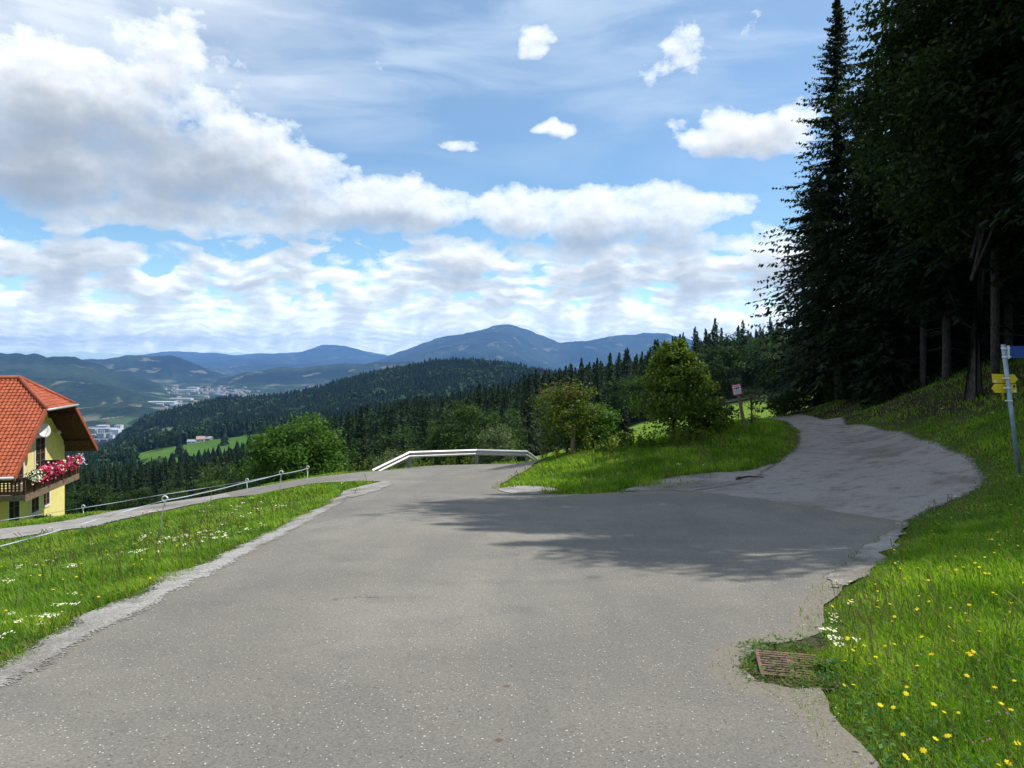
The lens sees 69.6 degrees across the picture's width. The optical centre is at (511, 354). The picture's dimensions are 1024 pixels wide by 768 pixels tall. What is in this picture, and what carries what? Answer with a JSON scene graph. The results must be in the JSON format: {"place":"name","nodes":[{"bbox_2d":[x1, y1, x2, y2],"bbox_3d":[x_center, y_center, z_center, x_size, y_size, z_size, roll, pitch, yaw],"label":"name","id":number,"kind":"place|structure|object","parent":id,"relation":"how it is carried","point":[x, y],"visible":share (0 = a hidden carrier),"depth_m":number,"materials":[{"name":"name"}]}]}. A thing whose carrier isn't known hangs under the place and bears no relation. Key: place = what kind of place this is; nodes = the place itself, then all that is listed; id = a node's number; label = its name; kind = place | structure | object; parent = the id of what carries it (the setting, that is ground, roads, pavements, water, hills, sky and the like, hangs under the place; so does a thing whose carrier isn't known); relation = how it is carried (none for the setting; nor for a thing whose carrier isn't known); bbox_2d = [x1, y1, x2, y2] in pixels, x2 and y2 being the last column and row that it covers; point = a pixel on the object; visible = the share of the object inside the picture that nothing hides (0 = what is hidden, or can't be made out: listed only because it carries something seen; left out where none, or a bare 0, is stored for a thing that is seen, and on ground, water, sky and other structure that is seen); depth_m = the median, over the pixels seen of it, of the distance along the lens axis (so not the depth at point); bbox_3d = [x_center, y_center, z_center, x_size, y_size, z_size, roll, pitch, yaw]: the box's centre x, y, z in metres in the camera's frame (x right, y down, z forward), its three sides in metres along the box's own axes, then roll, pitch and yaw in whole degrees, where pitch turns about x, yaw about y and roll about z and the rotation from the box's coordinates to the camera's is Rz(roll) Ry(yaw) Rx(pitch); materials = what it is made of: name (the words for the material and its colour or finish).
{"place":"outdoors","nodes":[
{"label":"outdoors","id":0,"kind":"place"},
{"bbox_2d":[0,492,229,538],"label":"gravel track","id":1,"kind":"structure","parent":0,"point":[23,531],"depth_m":20.41,"materials":[{"name":"grey gravel"}]},
{"bbox_2d":[138,426,265,461],"bbox_3d":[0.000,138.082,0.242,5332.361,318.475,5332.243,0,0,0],"label":"hills","id":2,"kind":"structure","parent":0,"point":[191,449],"depth_m":842.53,"materials":[{"name":"green plant"}]},
{"bbox_2d":[65,356,614,475],"bbox_3d":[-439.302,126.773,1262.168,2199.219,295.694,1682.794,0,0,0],"label":"hill spruce forest","id":3,"kind":"object","parent":2,"relation":"on","point":[434,383],"visible":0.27,"depth_m":1391.54,"materials":[{"name":"green plant"}]},
{"bbox_2d":[72,328,813,486],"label":"broadleaf forest","id":4,"kind":"object","parent":2,"relation":"on","point":[435,410],"visible":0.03,"depth_m":266.37,"materials":[{"name":"green plant"}]},
{"bbox_2d":[0,324,729,444],"bbox_3d":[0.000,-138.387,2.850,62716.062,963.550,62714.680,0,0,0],"label":"mountains","id":5,"kind":"structure","parent":0,"point":[127,387],"depth_m":8609.13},
{"bbox_2d":[0,459,908,767],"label":"road","id":6,"kind":"structure","parent":0,"point":[470,581],"depth_m":5.48,"materials":[{"name":"grey asphalt"}]},
{"bbox_2d":[0,485,362,693],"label":"road shoulder","id":7,"kind":"object","parent":6,"relation":"on","point":[105,615],"visible":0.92,"depth_m":6.67},
{"bbox_2d":[342,481,392,497],"bbox_3d":[-4.328,3.887,21.303,1.316,0.563,5.951,0,0,0],"label":"gravel patch","id":8,"kind":"object","parent":6,"relation":"on","point":[367,488],"visible":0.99,"depth_m":21.61,"materials":[{"name":"grey gravel"}]},
{"bbox_2d":[0,441,964,767],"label":"loose stones","id":9,"kind":"object","parent":6,"relation":"on","point":[488,635],"visible":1,"depth_m":5.11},
{"bbox_2d":[744,635,839,689],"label":"dirt patch","id":10,"kind":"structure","parent":6,"relation":"on","point":[820,637],"depth_m":5.16,"materials":[{"name":"brown soil"}]},
{"bbox_2d":[755,650,827,678],"bbox_3d":[1.849,2.063,4.866,0.430,0.032,0.400,0,0,13],"label":"drain grate","id":11,"kind":"object","parent":10,"relation":"on","point":[766,663],"visible":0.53,"depth_m":4.89,"materials":[{"name":"metal"}]},
{"bbox_2d":[732,638,852,690],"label":"weeds","id":12,"kind":"object","parent":10,"relation":"on","point":[750,664],"visible":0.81,"depth_m":4.91,"materials":[{"name":"green plant"}]},
{"bbox_2d":[812,657,846,669],"bbox_3d":[2.078,2.023,4.796,0.211,0.063,0.154,0,0,-17],"label":"dock plant","id":13,"kind":"object","parent":10,"relation":"on","point":[831,662],"visible":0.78,"depth_m":4.82,"materials":[{"name":"green plant"}]},
{"bbox_2d":[827,524,906,586],"bbox_3d":[4.711,2.470,9.391,0.476,0.482,5.844,0,0,34],"label":"gravel patch","id":14,"kind":"object","parent":6,"relation":"on","point":[863,559],"visible":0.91,"depth_m":8.30,"materials":[{"name":"grey gravel"}]},
{"bbox_2d":[0,0,919,358],"label":"sky","id":15,"kind":"structure","parent":0,"point":[231,177],"materials":[{"name":"blue"}]},
{"bbox_2d":[0,351,1023,767],"bbox_3d":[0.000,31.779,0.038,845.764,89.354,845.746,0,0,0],"label":"ground","id":16,"kind":"structure","parent":0,"point":[852,405],"depth_m":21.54,"materials":[{"name":"green plant"}]},
{"bbox_2d":[0,375,97,521],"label":"yellow house","id":17,"kind":"structure","parent":16,"relation":"on","point":[40,425],"depth_m":40.42,"materials":[{"name":"red tile"}]},
{"bbox_2d":[7,501,20,521],"bbox_3d":[-26.502,8.690,39.196,0.050,2.560,1.480,0,0,-11],"label":"door","id":18,"kind":"structure","parent":17,"relation":"in","point":[13,507],"depth_m":39.14,"materials":[{"name":"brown wood"}]},
{"bbox_2d":[30,496,39,515],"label":"window","id":19,"kind":"structure","parent":17,"relation":"in","point":[35,502],"depth_m":41.60,"materials":[{"name":"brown wood"}]},
{"bbox_2d":[24,464,46,484],"bbox_3d":[-24.066,6.094,37.235,0.993,1.068,1.201,0,0,-11],"label":"flower box","id":20,"kind":"object","parent":17,"relation":"attached to","point":[35,476],"visible":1,"depth_m":37.02,"materials":[{"name":"white wood"}]},
{"bbox_2d":[34,435,45,469],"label":"balcony door","id":21,"kind":"structure","parent":17,"relation":"in","point":[39,442],"depth_m":42.23,"materials":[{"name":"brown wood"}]},
{"bbox_2d":[37,462,54,483],"bbox_3d":[-24.316,6.164,38.279,0.894,1.096,1.227,0,0,-11],"label":"flower box","id":22,"kind":"object","parent":17,"relation":"attached to","point":[48,470],"visible":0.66,"depth_m":38.25,"materials":[{"name":"pink plant"}]},
{"bbox_2d":[42,491,50,508],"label":"window","id":23,"kind":"structure","parent":17,"relation":"in","point":[46,498],"depth_m":43.12,"materials":[{"name":"white wood"}]},
{"bbox_2d":[45,459,65,478],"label":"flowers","id":24,"kind":"object","parent":17,"relation":"attached to","point":[57,468],"visible":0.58,"depth_m":39.39,"materials":[{"name":"pink plant"}]},
{"bbox_2d":[65,483,115,514],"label":"broadleaf tree","id":25,"kind":"object","parent":16,"relation":"on","point":[89,494],"visible":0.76,"depth_m":101.21,"materials":[{"name":"green plant"}]},
{"bbox_2d":[109,487,154,510],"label":"broadleaf tree","id":26,"kind":"object","parent":16,"relation":"on","point":[136,496],"visible":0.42,"depth_m":107.29,"materials":[{"name":"green plant"}]},
{"bbox_2d":[133,462,153,497],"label":"spruce","id":27,"kind":"object","parent":16,"relation":"on","point":[139,483],"visible":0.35,"depth_m":143.15,"materials":[{"name":"green plant"}]},
{"bbox_2d":[156,495,167,543],"bbox_3d":[-6.673,3.251,14.000,0.268,1.147,0.036,0,0,0],"label":"fence stake","id":28,"kind":"object","parent":16,"relation":"on","point":[164,504],"visible":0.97,"depth_m":13.99,"materials":[{"name":"white plastic"}]},
{"bbox_2d":[0,468,307,546],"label":"fence tape","id":29,"kind":"object","parent":28,"relation":"attached to","point":[132,509],"visible":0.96,"depth_m":13.47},
{"bbox_2d":[152,479,195,498],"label":"broadleaf tree","id":30,"kind":"object","parent":16,"relation":"on","point":[186,485],"visible":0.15,"depth_m":128.80,"materials":[{"name":"green plant"}]},
{"bbox_2d":[188,479,228,497],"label":"broadleaf tree","id":31,"kind":"object","parent":16,"relation":"on","point":[205,485],"visible":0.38,"depth_m":115.50,"materials":[{"name":"green plant"}]},
{"bbox_2d":[190,467,236,491],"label":"broadleaf tree","id":32,"kind":"object","parent":16,"relation":"on","point":[206,478],"visible":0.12,"depth_m":130.94,"materials":[{"name":"green plant"}]},
{"bbox_2d":[203,462,238,495],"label":"broadleaf tree","id":33,"kind":"object","parent":16,"relation":"on","point":[225,467],"visible":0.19,"depth_m":120.44,"materials":[{"name":"green plant"}]},
{"bbox_2d":[226,411,353,491],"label":"ash tree","id":34,"kind":"object","parent":16,"relation":"on","point":[274,452],"visible":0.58,"depth_m":62.35,"materials":[{"name":"green plant"}]},
{"bbox_2d":[337,439,380,467],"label":"broadleaf tree","id":35,"kind":"object","parent":16,"relation":"on","point":[359,442],"visible":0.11,"depth_m":105.65,"materials":[{"name":"green plant"}]},
{"bbox_2d":[343,446,381,470],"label":"broadleaf tree","id":36,"kind":"object","parent":16,"relation":"on","point":[353,456],"visible":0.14,"depth_m":93.22,"materials":[{"name":"green plant"}]},
{"bbox_2d":[349,406,376,449],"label":"spruce","id":37,"kind":"object","parent":16,"relation":"on","point":[359,426],"visible":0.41,"depth_m":107.18,"materials":[{"name":"green plant"}]},
{"bbox_2d":[355,426,374,470],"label":"spruce","id":38,"kind":"object","parent":16,"relation":"on","point":[363,449],"visible":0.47,"depth_m":90.63,"materials":[{"name":"green plant"}]},
{"bbox_2d":[369,428,413,468],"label":"broadleaf tree","id":39,"kind":"object","parent":16,"relation":"on","point":[387,437],"visible":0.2,"depth_m":107.78,"materials":[{"name":"green plant"}]},
{"bbox_2d":[384,406,398,464],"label":"spruce","id":40,"kind":"object","parent":16,"relation":"on","point":[391,427],"visible":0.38,"depth_m":122.90,"materials":[{"name":"green plant"}]},
{"bbox_2d":[370,448,420,468],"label":"willow shrub","id":41,"kind":"object","parent":16,"relation":"on","point":[385,458],"visible":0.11,"depth_m":48.66,"materials":[{"name":"green plant"}]},
{"bbox_2d":[395,424,437,450],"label":"broadleaf tree","id":42,"kind":"object","parent":16,"relation":"on","point":[414,440],"visible":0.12,"depth_m":137.50,"materials":[{"name":"green plant"}]},
{"bbox_2d":[410,401,433,464],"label":"spruce","id":43,"kind":"object","parent":16,"relation":"on","point":[422,422],"visible":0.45,"depth_m":110.72,"materials":[{"name":"green plant"}]},
{"bbox_2d":[68,317,810,505],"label":"spruce forest","id":44,"kind":"object","parent":16,"relation":"on","point":[171,471],"visible":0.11,"depth_m":220.92,"materials":[{"name":"green plant"}]},
{"bbox_2d":[415,421,479,465],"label":"broadleaf tree","id":45,"kind":"object","parent":16,"relation":"on","point":[432,443],"visible":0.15,"depth_m":93.79,"materials":[{"name":"green plant"}]},
{"bbox_2d":[372,449,537,470],"bbox_3d":[-2.498,5.298,36.445,10.161,1.415,1.492,0,0,-35],"label":"guardrail","id":46,"kind":"object","parent":16,"relation":"on","point":[408,455],"visible":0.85,"depth_m":36.61,"materials":[{"name":"metal"}]},
{"bbox_2d":[430,400,497,464],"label":"broadleaf tree","id":47,"kind":"object","parent":16,"relation":"on","point":[449,438],"visible":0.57,"depth_m":90.61,"materials":[{"name":"green plant"}]},
{"bbox_2d":[466,381,487,446],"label":"spruce","id":48,"kind":"object","parent":16,"relation":"on","point":[479,402],"visible":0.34,"depth_m":107.17,"materials":[{"name":"green plant"}]},
{"bbox_2d":[467,412,516,448],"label":"broadleaf tree","id":49,"kind":"object","parent":16,"relation":"on","point":[489,418],"visible":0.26,"depth_m":97.30,"materials":[{"name":"green plant"}]},
{"bbox_2d":[471,424,516,463],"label":"willow shrub","id":50,"kind":"object","parent":16,"relation":"on","point":[487,459],"visible":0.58,"depth_m":46.65,"materials":[{"name":"green plant"}]},
{"bbox_2d":[472,407,527,449],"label":"broadleaf tree","id":51,"kind":"object","parent":16,"relation":"on","point":[515,423],"visible":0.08,"depth_m":126.81,"materials":[{"name":"green plant"}]},
{"bbox_2d":[483,406,527,458],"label":"broadleaf tree","id":52,"kind":"object","parent":16,"relation":"on","point":[520,433],"visible":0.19,"depth_m":115.58,"materials":[{"name":"green plant"}]},
{"bbox_2d":[0,393,1020,661],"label":"white yarrow","id":53,"kind":"object","parent":16,"relation":"on","point":[836,643],"visible":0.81,"depth_m":8.79,"materials":[{"name":"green plant"}]},
{"bbox_2d":[0,400,1023,767],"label":"seed stems","id":54,"kind":"object","parent":16,"relation":"on","point":[198,540],"visible":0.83,"depth_m":7.58,"materials":[{"name":"green plant"}]},
{"bbox_2d":[0,410,1023,767],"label":"clover leaves","id":55,"kind":"object","parent":16,"relation":"on","point":[884,742],"visible":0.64,"depth_m":4.54,"materials":[{"name":"green plant"}]},
{"bbox_2d":[0,371,1023,767],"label":"yellow flowers","id":56,"kind":"object","parent":16,"relation":"on","point":[906,693],"visible":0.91,"depth_m":5.41,"materials":[{"name":"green plant"}]},
{"bbox_2d":[498,485,556,493],"bbox_3d":[0.280,3.789,20.596,2.043,0.189,1.912,0,0,37],"label":"gravel patch","id":57,"kind":"object","parent":16,"relation":"on","point":[522,489],"visible":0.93,"depth_m":20.70,"materials":[{"name":"grey gravel"}]},
{"bbox_2d":[516,379,542,460],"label":"spruce","id":58,"kind":"object","parent":16,"relation":"on","point":[524,396],"visible":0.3,"depth_m":149.27,"materials":[{"name":"green plant"}]},
{"bbox_2d":[516,373,544,459],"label":"spruce","id":59,"kind":"object","parent":16,"relation":"on","point":[529,411],"visible":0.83,"depth_m":143.20,"materials":[{"name":"green plant"}]},
{"bbox_2d":[528,369,561,455],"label":"spruce","id":60,"kind":"object","parent":16,"relation":"on","point":[536,379],"visible":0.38,"depth_m":160.33,"materials":[{"name":"green plant"}]},
{"bbox_2d":[525,378,606,452],"bbox_3d":[2.206,2.580,28.463,3.192,3.414,3.039,0,0,-42],"label":"maple bush","id":61,"kind":"object","parent":16,"relation":"on","point":[564,423],"visible":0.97,"depth_m":28.09,"materials":[{"name":"green plant"}]},
{"bbox_2d":[563,402,625,449],"bbox_3d":[3.209,3.104,29.731,2.590,2.457,2.634,0,0,-14],"label":"round bush","id":62,"kind":"object","parent":16,"relation":"on","point":[609,424],"visible":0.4,"depth_m":29.07,"materials":[{"name":"green plant"}]},
{"bbox_2d":[588,366,609,418],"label":"spruce","id":63,"kind":"object","parent":16,"relation":"on","point":[596,379],"visible":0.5,"depth_m":164.22,"materials":[{"name":"green plant"}]},
{"bbox_2d":[605,380,641,422],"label":"broadleaf tree","id":64,"kind":"object","parent":16,"relation":"on","point":[619,396],"visible":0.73,"depth_m":158.02,"materials":[{"name":"green plant"}]},
{"bbox_2d":[616,410,633,443],"bbox_3d":[4.478,3.192,29.273,1.093,2.015,1.052,0,0,18],"label":"spruce sapling","id":65,"kind":"object","parent":16,"relation":"on","point":[623,426],"visible":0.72,"depth_m":29.24,"materials":[{"name":"green plant"}]},
{"bbox_2d":[609,376,640,422],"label":"broadleaf tree","id":66,"kind":"object","parent":16,"relation":"on","point":[615,392],"visible":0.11,"depth_m":165.60,"materials":[{"name":"green plant"}]},
{"bbox_2d":[611,347,639,424],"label":"spruce","id":67,"kind":"object","parent":16,"relation":"on","point":[627,372],"visible":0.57,"depth_m":170.18,"materials":[{"name":"green plant"}]},
{"bbox_2d":[622,338,740,442],"bbox_3d":[6.045,1.483,27.354,4.268,4.254,4.367,0,0,31],"label":"hornbeam bush","id":68,"kind":"object","parent":16,"relation":"on","point":[671,364],"visible":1,"depth_m":26.77,"materials":[{"name":"green plant"}]},
{"bbox_2d":[619,464,773,491],"bbox_3d":[5.521,3.358,19.840,5.648,0.462,3.052,0,0,-27],"label":"gravel patch","id":69,"kind":"object","parent":16,"relation":"on","point":[716,479],"visible":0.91,"depth_m":19.43,"materials":[{"name":"grey gravel"}]},
{"bbox_2d":[689,326,711,397],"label":"spruce","id":70,"kind":"object","parent":16,"relation":"on","point":[694,346],"visible":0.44,"depth_m":162.79,"materials":[{"name":"green plant"}]},
{"bbox_2d":[684,398,739,429],"bbox_3d":[7.573,2.469,28.230,2.149,1.726,2.208,0,0,28],"label":"bush","id":71,"kind":"object","parent":16,"relation":"on","point":[729,409],"visible":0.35,"depth_m":28.00,"materials":[{"name":"green plant"}]},
{"bbox_2d":[703,326,726,398],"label":"spruce","id":72,"kind":"object","parent":16,"relation":"on","point":[713,340],"visible":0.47,"depth_m":166.69,"materials":[{"name":"green plant"}]},
{"bbox_2d":[697,346,758,404],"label":"broadleaf tree","id":73,"kind":"object","parent":16,"relation":"on","point":[726,370],"visible":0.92,"depth_m":138.94,"materials":[{"name":"green plant"}]},
{"bbox_2d":[715,332,752,379],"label":"broadleaf tree","id":74,"kind":"object","parent":16,"relation":"on","point":[728,339],"visible":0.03,"depth_m":175.33,"materials":[{"name":"green plant"}]},
{"bbox_2d":[731,383,746,429],"bbox_3d":[8.351,2.059,26.988,0.664,2.032,0.151,0,0,0],"label":"warning sign","id":75,"kind":"object","parent":16,"relation":"on","point":[737,389],"visible":0.99,"depth_m":26.94,"materials":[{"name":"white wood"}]},
{"bbox_2d":[735,319,753,396],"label":"spruce","id":76,"kind":"object","parent":16,"relation":"on","point":[743,332],"visible":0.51,"depth_m":169.76,"materials":[{"name":"green plant"}]},
{"bbox_2d":[736,385,768,424],"bbox_3d":[9.282,2.150,28.654,1.189,2.056,1.288,0,0,-28],"label":"twiggy shrub","id":77,"kind":"object","parent":16,"relation":"on","point":[757,392],"visible":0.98,"depth_m":28.54,"materials":[{"name":"green plant"}]},
{"bbox_2d":[733,340,784,396],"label":"broadleaf tree","id":78,"kind":"object","parent":16,"relation":"on","point":[760,352],"visible":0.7,"depth_m":140.96,"materials":[{"name":"green plant"}]},
{"bbox_2d":[742,338,782,393],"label":"broadleaf tree","id":79,"kind":"object","parent":16,"relation":"on","point":[749,356],"visible":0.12,"depth_m":159.51,"materials":[{"name":"green plant"}]},
{"bbox_2d":[761,389,811,415],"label":"dark shrub","id":80,"kind":"object","parent":16,"relation":"on","point":[785,402],"visible":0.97,"depth_m":40.52,"materials":[{"name":"green plant"}]},
{"bbox_2d":[751,175,855,417],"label":"spruce","id":81,"kind":"object","parent":16,"relation":"on","point":[817,399],"visible":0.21,"depth_m":46.92,"materials":[{"name":"green plant"}]},
{"bbox_2d":[818,373,844,402],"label":"dark shrub","id":82,"kind":"object","parent":16,"relation":"on","point":[829,392],"visible":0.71,"depth_m":40.30,"materials":[{"name":"green plant"}]},
{"bbox_2d":[734,0,960,409],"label":"spruce","id":83,"kind":"object","parent":16,"relation":"on","point":[834,211],"visible":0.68,"depth_m":39.80,"materials":[{"name":"green plant"}]},
{"bbox_2d":[814,85,891,324],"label":"spruce","id":84,"kind":"object","parent":16,"relation":"on","point":[854,203],"visible":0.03,"depth_m":43.17,"materials":[{"name":"green plant"}]},
{"bbox_2d":[812,123,941,381],"bbox_3d":[18.527,-4.811,36.876,6.057,14.369,5.647,0,0,-26],"label":"spruce","id":85,"kind":"object","parent":16,"relation":"on","point":[867,277],"visible":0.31,"depth_m":36.90,"materials":[{"name":"green plant"}]},
{"bbox_2d":[822,0,938,386],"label":"spruce","id":86,"kind":"object","parent":16,"relation":"on","point":[856,193],"visible":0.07,"depth_m":36.63,"materials":[{"name":"green plant"}]},
{"bbox_2d":[811,0,1023,401],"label":"beech tree","id":87,"kind":"object","parent":16,"relation":"on","point":[921,80],"visible":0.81,"depth_m":24.07,"materials":[{"name":"green plant"}]},
{"bbox_2d":[851,130,990,386],"bbox_3d":[19.168,-5.910,33.827,5.801,15.372,5.788,0,0,8],"label":"spruce","id":88,"kind":"object","parent":16,"relation":"on","point":[923,360],"visible":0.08,"depth_m":33.91,"materials":[{"name":"green plant"}]},
{"bbox_2d":[902,304,941,371],"bbox_3d":[22.690,-1.919,39.858,3.467,6.597,3.044,0,0,-17],"label":"young spruce","id":89,"kind":"object","parent":16,"relation":"on","point":[932,353],"visible":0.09,"depth_m":39.56,"materials":[{"name":"green plant"}]},
{"bbox_2d":[832,524,1019,765],"bbox_3d":[4.022,2.040,6.511,1.962,0.784,8.733,0,0,39],"label":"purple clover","id":90,"kind":"object","parent":16,"relation":"on","point":[956,651],"visible":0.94,"depth_m":4.58,"materials":[{"name":"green plant"}]},
{"bbox_2d":[911,317,940,376],"bbox_3d":[21.297,-0.586,38.227,1.988,3.783,1.745,0,0,15],"label":"young spruce","id":91,"kind":"object","parent":16,"relation":"on","point":[916,372],"visible":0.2,"depth_m":38.11,"materials":[{"name":"green plant"}]},
{"bbox_2d":[858,1,1023,381],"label":"spruce","id":92,"kind":"object","parent":16,"relation":"on","point":[945,308],"visible":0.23,"depth_m":31.34,"materials":[{"name":"green plant"}]},
{"bbox_2d":[898,2,1023,381],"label":"spruce","id":93,"kind":"object","parent":16,"relation":"on","point":[995,344],"visible":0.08,"depth_m":26.07,"materials":[{"name":"green plant"}]},
{"bbox_2d":[937,298,986,369],"bbox_3d":[21.465,-1.061,34.821,2.059,3.918,1.808,0,0,11],"label":"young spruce","id":94,"kind":"object","parent":16,"relation":"on","point":[962,361],"visible":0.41,"depth_m":34.78,"materials":[{"name":"green plant"}]},
{"bbox_2d":[922,5,1023,302],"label":"spruce","id":95,"kind":"object","parent":16,"relation":"on","point":[1017,252],"visible":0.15,"depth_m":24.26,"materials":[{"name":"green plant"}]},
{"bbox_2d":[923,213,1023,326],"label":"spruce","id":96,"kind":"object","parent":16,"relation":"on","point":[1020,282],"visible":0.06,"depth_m":29.65,"materials":[{"name":"green plant"}]},
{"bbox_2d":[956,248,1023,356],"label":"spruce","id":97,"kind":"object","parent":16,"relation":"on","point":[987,332],"depth_m":35.87,"materials":[{"name":"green plant"}]},
{"bbox_2d":[979,0,1023,251],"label":"spruce","id":98,"kind":"object","parent":16,"relation":"on","point":[1013,34],"visible":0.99,"depth_m":18.55,"materials":[{"name":"green plant"}]},
{"bbox_2d":[982,256,1023,353],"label":"young spruce","id":99,"kind":"object","parent":16,"relation":"on","point":[1018,340],"visible":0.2,"depth_m":34.24,"materials":[{"name":"green plant"}]},
{"bbox_2d":[988,247,1023,350],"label":"spruce","id":100,"kind":"object","parent":16,"relation":"on","point":[1008,313],"visible":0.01,"depth_m":32.45,"materials":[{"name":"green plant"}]},
{"bbox_2d":[992,344,1023,475],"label":"hiking signpost","id":101,"kind":"object","parent":16,"relation":"on","point":[1007,379],"visible":0.98,"depth_m":13.99,"materials":[{"name":"metal"}]},
{"bbox_2d":[640,414,985,521],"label":"gravel road","id":102,"kind":"structure","parent":0,"point":[807,470],"depth_m":17.50,"materials":[{"name":"grey gravel"}]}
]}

